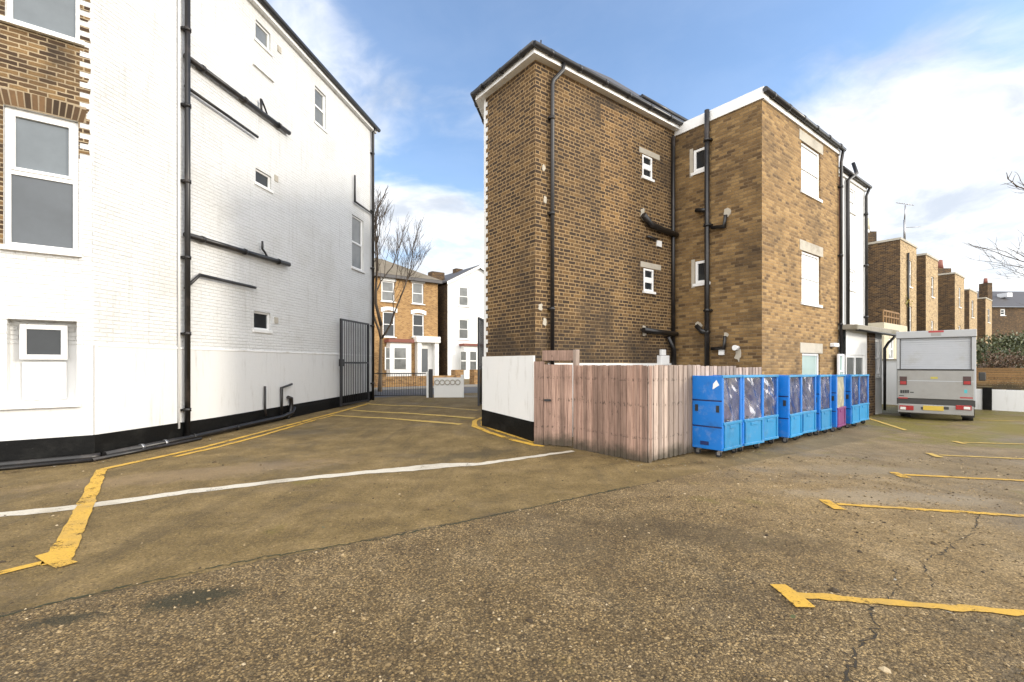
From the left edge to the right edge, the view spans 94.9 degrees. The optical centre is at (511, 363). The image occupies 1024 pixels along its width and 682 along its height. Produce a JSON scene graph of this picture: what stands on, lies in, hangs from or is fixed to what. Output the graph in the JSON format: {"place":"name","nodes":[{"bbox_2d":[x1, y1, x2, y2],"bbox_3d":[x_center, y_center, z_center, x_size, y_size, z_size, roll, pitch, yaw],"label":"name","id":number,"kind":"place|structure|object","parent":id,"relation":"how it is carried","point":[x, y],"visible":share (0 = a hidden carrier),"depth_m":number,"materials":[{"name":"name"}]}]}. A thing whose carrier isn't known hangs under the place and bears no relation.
{"place":"outdoors","nodes":[
{"label":"outdoors","id":0,"kind":"place"},
{"bbox_2d":[374,387,477,396],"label":"road","id":1,"kind":"structure","parent":0,"point":[466,390],"depth_m":24.02,"materials":[{"name":"grey asphalt"}]},
{"bbox_2d":[374,384,477,389],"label":"pavement","id":2,"kind":"structure","parent":0,"point":[418,387],"depth_m":26.66,"materials":[{"name":"grey concrete"}]},
{"bbox_2d":[0,377,1023,681],"bbox_3d":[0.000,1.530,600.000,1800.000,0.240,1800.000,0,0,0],"label":"ground","id":3,"kind":"structure","parent":0,"point":[562,563],"depth_m":4.03,"materials":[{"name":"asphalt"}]},
{"bbox_2d":[0,561,44,573],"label":"yellow line","id":4,"kind":"object","parent":3,"relation":"on","point":[22,567],"visible":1,"depth_m":3.79,"materials":[{"name":"paint"}]},
{"bbox_2d":[36,551,76,567],"bbox_3d":[-3.840,1.637,3.945,0.480,0.001,0.136,0,0,27],"label":"yellow line","id":5,"kind":"object","parent":3,"relation":"on","point":[49,557],"visible":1,"depth_m":3.94,"materials":[{"name":"paint"}]},
{"bbox_2d":[41,469,106,564],"bbox_3d":[-5.073,1.641,5.616,0.200,0.001,4.339,0,0,-37],"label":"yellow line","id":6,"kind":"object","parent":3,"relation":"on","point":[80,514],"visible":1,"depth_m":4.90,"materials":[{"name":"paint"}]},
{"bbox_2d":[0,406,348,473],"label":"fallen leaves","id":7,"kind":"object","parent":3,"relation":"on","point":[112,457],"visible":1,"depth_m":7.80,"materials":[{"name":"brown plant"}]},
{"bbox_2d":[0,0,380,470],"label":"white house","id":8,"kind":"structure","parent":3,"relation":"on","point":[187,210],"depth_m":9.65,"materials":[{"name":"paint"}]},
{"bbox_2d":[0,106,81,257],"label":"window","id":9,"kind":"structure","parent":8,"relation":"in","point":[41,151],"depth_m":7.83,"materials":[{"name":"white plastic"}]},
{"bbox_2d":[0,324,81,409],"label":"window","id":10,"kind":"structure","parent":8,"relation":"in","point":[40,380],"depth_m":7.91,"materials":[{"name":"white plastic"}]},
{"bbox_2d":[0,0,84,47],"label":"window","id":11,"kind":"structure","parent":8,"relation":"in","point":[57,19],"depth_m":7.88,"materials":[{"name":"white plastic"}]},
{"bbox_2d":[252,311,272,333],"bbox_3d":[-6.618,-1.095,12.402,0.136,0.542,0.760,0,0,9],"label":"window","id":12,"kind":"structure","parent":8,"relation":"in","point":[261,320],"depth_m":12.44,"materials":[{"name":"white plastic"}]},
{"bbox_2d":[254,22,272,56],"bbox_3d":[-6.613,-8.632,12.433,0.136,0.578,0.697,0,0,9],"label":"window","id":13,"kind":"structure","parent":8,"relation":"in","point":[262,37],"depth_m":12.48,"materials":[{"name":"white plastic"}]},
{"bbox_2d":[254,169,273,193],"bbox_3d":[-6.610,-4.853,12.450,0.136,0.446,0.732,0,0,9],"label":"window","id":14,"kind":"structure","parent":8,"relation":"in","point":[262,180],"depth_m":12.51,"materials":[{"name":"white plastic"}]},
{"bbox_2d":[314,87,327,133],"bbox_3d":[-6.180,-8.164,15.090,0.136,1.197,0.752,0,0,9],"label":"window","id":15,"kind":"structure","parent":8,"relation":"in","point":[319,98],"depth_m":15.17,"materials":[{"name":"white plastic"}]},
{"bbox_2d":[351,215,364,273],"bbox_3d":[-5.771,-4.458,17.530,0.156,1.994,1.006,0,0,9],"label":"window","id":16,"kind":"structure","parent":8,"relation":"in","point":[356,223],"depth_m":17.58,"materials":[{"name":"white plastic"}]},
{"bbox_2d":[101,403,370,468],"bbox_3d":[-5.785,1.543,12.274,0.228,0.196,9.968,0,0,7],"label":"yellow line","id":17,"kind":"object","parent":3,"relation":"on","point":[226,440],"visible":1,"depth_m":9.77,"materials":[{"name":"paint"}]},
{"bbox_2d":[174,415,331,456],"bbox_3d":[-5.620,1.582,11.202,0.203,0.118,5.771,0,0,6],"label":"yellow line","id":18,"kind":"object","parent":3,"relation":"on","point":[248,438],"visible":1,"depth_m":10.10,"materials":[{"name":"paint"}]},
{"bbox_2d":[0,450,573,516],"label":"white line","id":19,"kind":"object","parent":3,"relation":"on","point":[133,499],"visible":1,"depth_m":6.47,"materials":[{"name":"paint"}]},
{"bbox_2d":[0,488,620,616],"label":"tarmac crack","id":20,"kind":"object","parent":3,"relation":"on","point":[275,554],"visible":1,"depth_m":4.02,"materials":[{"name":"asphalt"}]},
{"bbox_2d":[339,318,368,405],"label":"metal gate","id":21,"kind":"structure","parent":3,"relation":"on","point":[342,362],"depth_m":16.75,"materials":[{"name":"black metal"}]},
{"bbox_2d":[333,415,460,424],"bbox_3d":[-3.260,1.494,12.855,4.959,0.075,0.396,0,0,33],"label":"yellow line","id":22,"kind":"object","parent":3,"relation":"on","point":[404,419],"visible":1,"depth_m":12.46,"materials":[{"name":"paint"}]},
{"bbox_2d":[374,186,432,391],"bbox_3d":[-6.591,-3.723,23.658,3.832,10.679,5.473,0,0,35],"label":"bare tree","id":23,"kind":"object","parent":3,"relation":"on","point":[377,249],"visible":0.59,"depth_m":23.95,"materials":[{"name":"brown plant"}]},
{"bbox_2d":[374,369,432,397],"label":"railing gate","id":24,"kind":"structure","parent":3,"relation":"on","point":[429,383],"depth_m":19.74,"materials":[{"name":"black metal"}]},
{"bbox_2d":[374,258,441,376],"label":"brick street house","id":25,"kind":"structure","parent":3,"relation":"on","point":[411,340],"depth_m":41.88,"materials":[{"name":"brown brick"}]},
{"bbox_2d":[380,281,395,302],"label":"window","id":26,"kind":"structure","parent":25,"relation":"in","point":[387,287],"depth_m":40.85,"materials":[{"name":"white plastic"}]},
{"bbox_2d":[383,311,396,337],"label":"window","id":27,"kind":"structure","parent":25,"relation":"in","point":[387,316],"depth_m":40.91,"materials":[{"name":"white plastic"}]},
{"bbox_2d":[411,314,423,337],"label":"window","id":28,"kind":"structure","parent":25,"relation":"in","point":[418,319],"depth_m":42.65,"materials":[{"name":"white plastic"}]},
{"bbox_2d":[411,282,424,304],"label":"window","id":29,"kind":"structure","parent":25,"relation":"in","point":[417,288],"depth_m":42.59,"materials":[{"name":"white plastic"}]},
{"bbox_2d":[422,349,427,371],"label":"door","id":30,"kind":"structure","parent":25,"relation":"in","point":[424,351],"depth_m":42.83,"materials":[{"name":"grey paint"}]},
{"bbox_2d":[354,410,472,418],"bbox_3d":[-3.041,1.456,13.878,5.240,0.088,0.357,0,0,36],"label":"yellow line","id":31,"kind":"object","parent":3,"relation":"on","point":[416,413],"visible":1,"depth_m":13.82,"materials":[{"name":"paint"}]},
{"bbox_2d":[372,404,471,409],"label":"yellow line","id":32,"kind":"object","parent":3,"relation":"on","point":[423,406],"visible":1,"depth_m":15.63,"materials":[{"name":"paint"}]},
{"bbox_2d":[374,370,477,387],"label":"brick garden wall","id":33,"kind":"structure","parent":3,"relation":"on","point":[473,375],"depth_m":28.20,"materials":[{"name":"brown brick"}]},
{"bbox_2d":[434,375,463,396],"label":"white block wall","id":34,"kind":"structure","parent":3,"relation":"on","point":[448,387],"depth_m":19.85,"materials":[{"name":"paint"}]},
{"bbox_2d":[428,265,483,378],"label":"white gabled house","id":35,"kind":"structure","parent":3,"relation":"on","point":[460,301],"depth_m":45.00,"materials":[{"name":"paint"}]},
{"bbox_2d":[458,286,468,306],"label":"window","id":36,"kind":"structure","parent":35,"relation":"in","point":[463,291],"depth_m":45.25,"materials":[{"name":"white plastic"}]},
{"bbox_2d":[458,319,468,339],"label":"window","id":37,"kind":"structure","parent":35,"relation":"in","point":[463,323],"depth_m":45.25,"materials":[{"name":"white plastic"}]},
{"bbox_2d":[478,317,484,405],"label":"metal gate","id":38,"kind":"structure","parent":3,"relation":"on","point":[480,338],"depth_m":15.79,"materials":[{"name":"black metal"}]},
{"bbox_2d":[481,421,532,442],"bbox_3d":[-0.253,1.515,10.664,0.356,0.177,2.508,0,0,-29],"label":"yellow line","id":39,"kind":"object","parent":3,"relation":"on","point":[507,433],"visible":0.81,"depth_m":10.24,"materials":[{"name":"paint"}]},
{"bbox_2d":[472,417,542,445],"bbox_3d":[-0.383,1.523,10.802,0.824,0.236,3.589,0,0,-23],"label":"yellow line","id":40,"kind":"object","parent":3,"relation":"on","point":[474,422],"visible":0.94,"depth_m":10.33,"materials":[{"name":"paint"}]},
{"bbox_2d":[84,481,1018,645],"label":"fallen leaves","id":41,"kind":"object","parent":3,"relation":"on","point":[792,616],"visible":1,"depth_m":4.48,"materials":[{"name":"brown plant"}]},
{"bbox_2d":[534,361,572,445],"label":"timber gate","id":42,"kind":"structure","parent":3,"relation":"on","point":[553,405],"depth_m":9.34,"materials":[{"name":"brown wood"}]},
{"bbox_2d":[470,40,687,441],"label":"brick house","id":43,"kind":"structure","parent":3,"relation":"on","point":[581,234],"depth_m":10.66,"materials":[{"name":"brown brick"}]},
{"bbox_2d":[642,154,651,178],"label":"window","id":44,"kind":"structure","parent":43,"relation":"in","point":[646,161],"depth_m":11.99,"materials":[{"name":"white plastic"}]},
{"bbox_2d":[643,268,652,291],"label":"window","id":45,"kind":"structure","parent":43,"relation":"in","point":[647,273],"depth_m":12.02,"materials":[{"name":"white plastic"}]},
{"bbox_2d":[542,350,760,462],"bbox_3d":[3.200,0.684,8.992,4.919,1.932,1.952,0,0,-10],"label":"timber fence","id":46,"kind":"object","parent":3,"relation":"on","point":[642,413],"visible":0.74,"depth_m":8.36,"materials":[{"name":"brown wood"}]},
{"bbox_2d":[692,375,742,456],"bbox_3d":[3.778,0.923,8.638,0.790,1.453,0.582,0,0,-40],"label":"laundry trolley","id":47,"kind":"object","parent":3,"relation":"on","point":[717,412],"visible":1,"depth_m":8.45,"materials":[{"name":"blue plastic"}]},
{"bbox_2d":[591,426,867,468],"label":"fallen leaves","id":48,"kind":"object","parent":3,"relation":"on","point":[700,460],"visible":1,"depth_m":7.99,"materials":[{"name":"brown plant"}]},
{"bbox_2d":[737,375,764,451],"bbox_3d":[4.431,0.928,9.144,0.790,1.443,0.582,0,0,-35],"label":"laundry trolley","id":49,"kind":"object","parent":3,"relation":"on","point":[753,410],"visible":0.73,"depth_m":9.11,"materials":[{"name":"blue plastic"}]},
{"bbox_2d":[674,86,846,374],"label":"brick rear block","id":50,"kind":"structure","parent":3,"relation":"on","point":[759,226],"depth_m":11.84,"materials":[{"name":"brick"}]},
{"bbox_2d":[691,147,703,175],"bbox_3d":[4.874,-5.247,12.146,0.096,0.651,0.512,0,0,-38],"label":"window","id":51,"kind":"structure","parent":50,"relation":"in","point":[699,153],"depth_m":12.20,"materials":[{"name":"white plastic"}]},
{"bbox_2d":[692,260,703,286],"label":"window","id":52,"kind":"structure","parent":50,"relation":"in","point":[699,265],"depth_m":12.18,"materials":[{"name":"white plastic"}]},
{"bbox_2d":[802,353,817,374],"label":"window","id":53,"kind":"structure","parent":50,"relation":"in","point":[809,361],"depth_m":12.73,"materials":[{"name":"white glass"}]},
{"bbox_2d":[800,143,822,202],"bbox_3d":[8.016,-5.136,12.647,1.390,1.359,0.136,0,0,-38],"label":"window","id":54,"kind":"structure","parent":50,"relation":"in","point":[809,158],"depth_m":12.73,"materials":[{"name":"white plastic"}]},
{"bbox_2d":[801,252,822,307],"bbox_3d":[8.027,-2.257,12.655,1.363,1.417,0.136,0,0,-38],"label":"window","id":55,"kind":"structure","parent":50,"relation":"in","point":[810,263],"depth_m":12.73,"materials":[{"name":"white plastic"}]},
{"bbox_2d":[759,375,778,445],"bbox_3d":[5.020,0.933,9.676,0.790,1.433,0.582,0,0,-37],"label":"trolley","id":56,"kind":"object","parent":3,"relation":"on","point":[771,415],"visible":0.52,"depth_m":9.67,"materials":[{"name":"blue plastic"}]},
{"bbox_2d":[778,375,802,442],"bbox_3d":[5.810,0.939,10.126,0.790,1.422,0.582,0,0,-41],"label":"laundry trolley","id":57,"kind":"object","parent":3,"relation":"on","point":[790,412],"visible":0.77,"depth_m":9.80,"materials":[{"name":"blue plastic"}]},
{"bbox_2d":[770,584,814,606],"bbox_3d":[1.984,1.637,3.332,0.139,0.001,0.335,0,0,0],"label":"parking line marking","id":58,"kind":"object","parent":3,"relation":"on","point":[791,595],"visible":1,"depth_m":3.31,"materials":[{"name":"yellow paint"}]},
{"bbox_2d":[798,375,816,438],"bbox_3d":[6.460,0.944,10.698,0.790,1.412,0.582,0,0,-36],"label":"laundry trolley","id":59,"kind":"object","parent":3,"relation":"on","point":[809,410],"visible":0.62,"depth_m":10.68,"materials":[{"name":"blue plastic"}]},
{"bbox_2d":[813,374,831,434],"bbox_3d":[7.151,0.950,11.182,0.790,1.401,0.582,0,0,-39],"label":"laundry trolley","id":60,"kind":"object","parent":3,"relation":"on","point":[823,403],"visible":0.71,"depth_m":11.00,"materials":[{"name":"blue plastic"}]},
{"bbox_2d":[819,499,846,509],"bbox_3d":[3.733,1.637,5.492,0.130,0.001,0.395,0,0,9],"label":"parking line marking","id":61,"kind":"object","parent":3,"relation":"on","point":[833,506],"visible":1,"depth_m":5.48,"materials":[{"name":"yellow paint"}]},
{"bbox_2d":[830,374,845,431],"bbox_3d":[7.896,0.955,11.736,0.790,1.389,0.582,0,0,-42],"label":"laundry trolley","id":62,"kind":"object","parent":3,"relation":"on","point":[838,415],"visible":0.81,"depth_m":11.43,"materials":[{"name":"blue plastic"}]},
{"bbox_2d":[844,374,860,427],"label":"laundry trolley","id":63,"kind":"object","parent":3,"relation":"on","point":[852,394],"visible":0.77,"depth_m":12.08,"materials":[{"name":"blue plastic"}]},
{"bbox_2d":[843,162,871,354],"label":"white rear wing","id":64,"kind":"structure","parent":3,"relation":"on","point":[855,252],"depth_m":14.84,"materials":[{"name":"white paint"}]},
{"bbox_2d":[850,189,856,215],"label":"window","id":65,"kind":"structure","parent":64,"relation":"in","point":[851,192],"depth_m":14.80,"materials":[{"name":"white plastic"}]},
{"bbox_2d":[850,270,856,291],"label":"window","id":66,"kind":"structure","parent":64,"relation":"in","point":[852,289],"depth_m":14.80,"materials":[{"name":"white plastic"}]},
{"bbox_2d":[846,374,868,423],"bbox_3d":[9.392,0.967,12.987,0.790,1.366,0.582,0,0,-36],"label":"laundry trolley","id":67,"kind":"object","parent":3,"relation":"on","point":[864,397],"visible":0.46,"depth_m":12.98,"materials":[{"name":"blue plastic"}]},
{"bbox_2d":[843,603,880,681],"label":"tarmac crack","id":68,"kind":"object","parent":3,"relation":"on","point":[854,655],"visible":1,"depth_m":2.73,"materials":[{"name":"brown asphalt"}]},
{"bbox_2d":[837,324,898,415],"bbox_3d":[10.229,0.255,15.976,4.541,2.989,3.600,0,0,-38],"label":"lean to","id":69,"kind":"object","parent":3,"relation":"on","point":[863,355],"visible":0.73,"depth_m":14.87,"materials":[{"name":"white paint"}]},
{"bbox_2d":[837,354,843,374],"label":"window","id":70,"kind":"structure","parent":69,"relation":"in","point":[840,357],"depth_m":13.63,"materials":[{"name":"white plastic"}]},
{"bbox_2d":[847,355,864,374],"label":"window","id":71,"kind":"structure","parent":69,"relation":"in","point":[855,363],"depth_m":14.31,"materials":[{"name":"white plastic"}]},
{"bbox_2d":[875,340,881,378],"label":"window","id":72,"kind":"structure","parent":69,"relation":"in","point":[877,376],"depth_m":15.61,"materials":[{"name":"grey glass"}]},
{"bbox_2d":[867,569,900,609],"bbox_3d":[2.757,1.647,3.431,0.922,0.001,0.103,0,0,-43],"label":"tarmac crack","id":73,"kind":"object","parent":3,"relation":"on","point":[886,594],"visible":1,"depth_m":3.36,"materials":[{"name":"black asphalt"}]},
{"bbox_2d":[868,309,906,358],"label":"cream rear addition","id":74,"kind":"structure","parent":3,"relation":"on","point":[891,351],"depth_m":22.61,"materials":[{"name":"paint"}]},
{"bbox_2d":[889,339,893,358],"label":"window","id":75,"kind":"structure","parent":74,"relation":"in","point":[891,346],"depth_m":22.90,"materials":[{"name":"white plastic"}]},
{"bbox_2d":[869,418,905,429],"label":"parking line","id":76,"kind":"object","parent":3,"relation":"on","point":[887,424],"visible":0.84,"depth_m":12.76,"materials":[{"name":"yellow paint"}]},
{"bbox_2d":[882,359,897,404],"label":"boundary wall","id":77,"kind":"structure","parent":3,"relation":"on","point":[891,399],"depth_m":19.12,"materials":[{"name":"paint"}]},
{"bbox_2d":[868,218,917,330],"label":"terraced house","id":78,"kind":"structure","parent":3,"relation":"on","point":[891,273],"depth_m":29.75,"materials":[{"name":"brick"}]},
{"bbox_2d":[896,202,920,239],"bbox_3d":[24.855,-9.022,29.700,1.764,2.573,0.816,0,0,0],"label":"tv aerial","id":79,"kind":"object","parent":78,"relation":"attached to","point":[904,228],"visible":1,"depth_m":29.57,"materials":[{"name":"metal"}]},
{"bbox_2d":[910,261,912,288],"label":"window","id":80,"kind":"structure","parent":78,"relation":"in","point":[910,261],"depth_m":30.58,"materials":[{"name":"white plastic"}]},
{"bbox_2d":[890,472,910,477],"bbox_3d":[5.729,1.637,6.958,0.138,0.001,0.357,0,0,13],"label":"parking line marking","id":81,"kind":"object","parent":3,"relation":"on","point":[897,473],"visible":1,"depth_m":6.97,"materials":[{"name":"yellow paint"}]},
{"bbox_2d":[798,592,1023,615],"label":"parking line","id":82,"kind":"object","parent":3,"relation":"on","point":[958,607],"visible":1,"depth_m":3.21,"materials":[{"name":"yellow paint"}]},
{"bbox_2d":[916,253,938,330],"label":"terraced house","id":83,"kind":"structure","parent":3,"relation":"on","point":[926,291],"depth_m":33.26,"materials":[{"name":"brick"}]},
{"bbox_2d":[931,277,934,298],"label":"window","id":84,"kind":"structure","parent":83,"relation":"in","point":[931,277],"depth_m":34.18,"materials":[{"name":"white plastic"}]},
{"bbox_2d":[836,503,1023,516],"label":"parking line","id":85,"kind":"object","parent":3,"relation":"on","point":[864,505],"visible":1,"depth_m":5.30,"materials":[{"name":"yellow paint"}]},
{"bbox_2d":[896,329,985,420],"bbox_3d":[14.107,0.334,15.518,2.201,2.628,5.276,0,0,44],"label":"box van","id":86,"kind":"object","parent":3,"relation":"on","point":[935,371],"visible":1,"depth_m":13.69,"materials":[{"name":"metal"}]},
{"bbox_2d":[920,511,980,586],"bbox_3d":[4.144,1.647,4.405,2.786,0.001,0.183,0,0,-38],"label":"tarmac crack","id":87,"kind":"object","parent":3,"relation":"on","point":[949,547],"visible":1,"depth_m":4.20,"materials":[{"name":"black asphalt"}]},
{"bbox_2d":[938,272,964,329],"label":"terraced house","id":88,"kind":"structure","parent":3,"relation":"on","point":[950,300],"depth_m":40.12,"materials":[{"name":"brick"}]},
{"bbox_2d":[938,260,950,273],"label":"chimney stack","id":89,"kind":"object","parent":88,"relation":"on","point":[941,269],"visible":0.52,"depth_m":41.00,"materials":[{"name":"brick"}]},
{"bbox_2d":[904,474,1023,480],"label":"parking line","id":90,"kind":"object","parent":3,"relation":"on","point":[961,477],"visible":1,"depth_m":6.80,"materials":[{"name":"yellow paint"}]},
{"bbox_2d":[964,288,977,362],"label":"terraced house","id":91,"kind":"structure","parent":3,"relation":"on","point":[970,308],"depth_m":48.85,"materials":[{"name":"brick"}]},
{"bbox_2d":[944,455,1023,458],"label":"parking line","id":92,"kind":"object","parent":3,"relation":"on","point":[988,457],"visible":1,"depth_m":8.26,"materials":[{"name":"yellow paint"}]},
{"bbox_2d":[977,297,991,362],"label":"terraced house","id":93,"kind":"structure","parent":3,"relation":"on","point":[984,315],"depth_m":54.80,"materials":[{"name":"brick"}]},
{"bbox_2d":[965,442,1013,443],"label":"parking line","id":94,"kind":"object","parent":3,"relation":"on","point":[993,443],"visible":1,"depth_m":9.71,"materials":[{"name":"yellow paint"}]},
{"bbox_2d":[962,172,1023,304],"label":"bare tree","id":95,"kind":"object","parent":3,"relation":"on","point":[1022,188],"visible":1,"depth_m":18.94,"materials":[{"name":"brown plant"}]},
{"bbox_2d":[975,388,1023,411],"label":"garden wall","id":96,"kind":"structure","parent":3,"relation":"on","point":[998,400],"depth_m":16.66,"materials":[{"name":"white paint"}]},
{"bbox_2d":[976,367,1023,389],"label":"slatted fence","id":97,"kind":"object","parent":96,"relation":"on","point":[1019,372],"visible":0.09,"depth_m":16.66,"materials":[{"name":"brown wood"}]},
{"bbox_2d":[976,278,1023,339],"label":"slate roofed house","id":98,"kind":"structure","parent":3,"relation":"on","point":[1007,312],"depth_m":66.23,"materials":[{"name":"brick"}]},
{"bbox_2d":[1000,309,1005,315],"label":"window","id":99,"kind":"structure","parent":98,"relation":"in","point":[1002,310],"depth_m":66.21,"materials":[{"name":"white plastic"}]},
{"bbox_2d":[976,346,1023,389],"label":"russet shrub","id":100,"kind":"object","parent":3,"relation":"on","point":[997,363],"visible":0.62,"depth_m":21.64,"materials":[{"name":"plant"}]},
{"bbox_2d":[976,334,1023,389],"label":"evergreen shrub","id":101,"kind":"object","parent":3,"relation":"on","point":[1005,350],"visible":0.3,"depth_m":23.99,"materials":[{"name":"green plant"}]},
{"bbox_2d":[976,329,1023,377],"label":"evergreen shrub","id":102,"kind":"object","parent":3,"relation":"on","point":[1015,340],"visible":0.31,"depth_m":39.20,"materials":[{"name":"green plant"}]},
{"bbox_2d":[266,0,1023,291],"label":"sky","id":103,"kind":"structure","parent":0,"point":[925,98],"materials":[{"name":"blue"}]}
]}

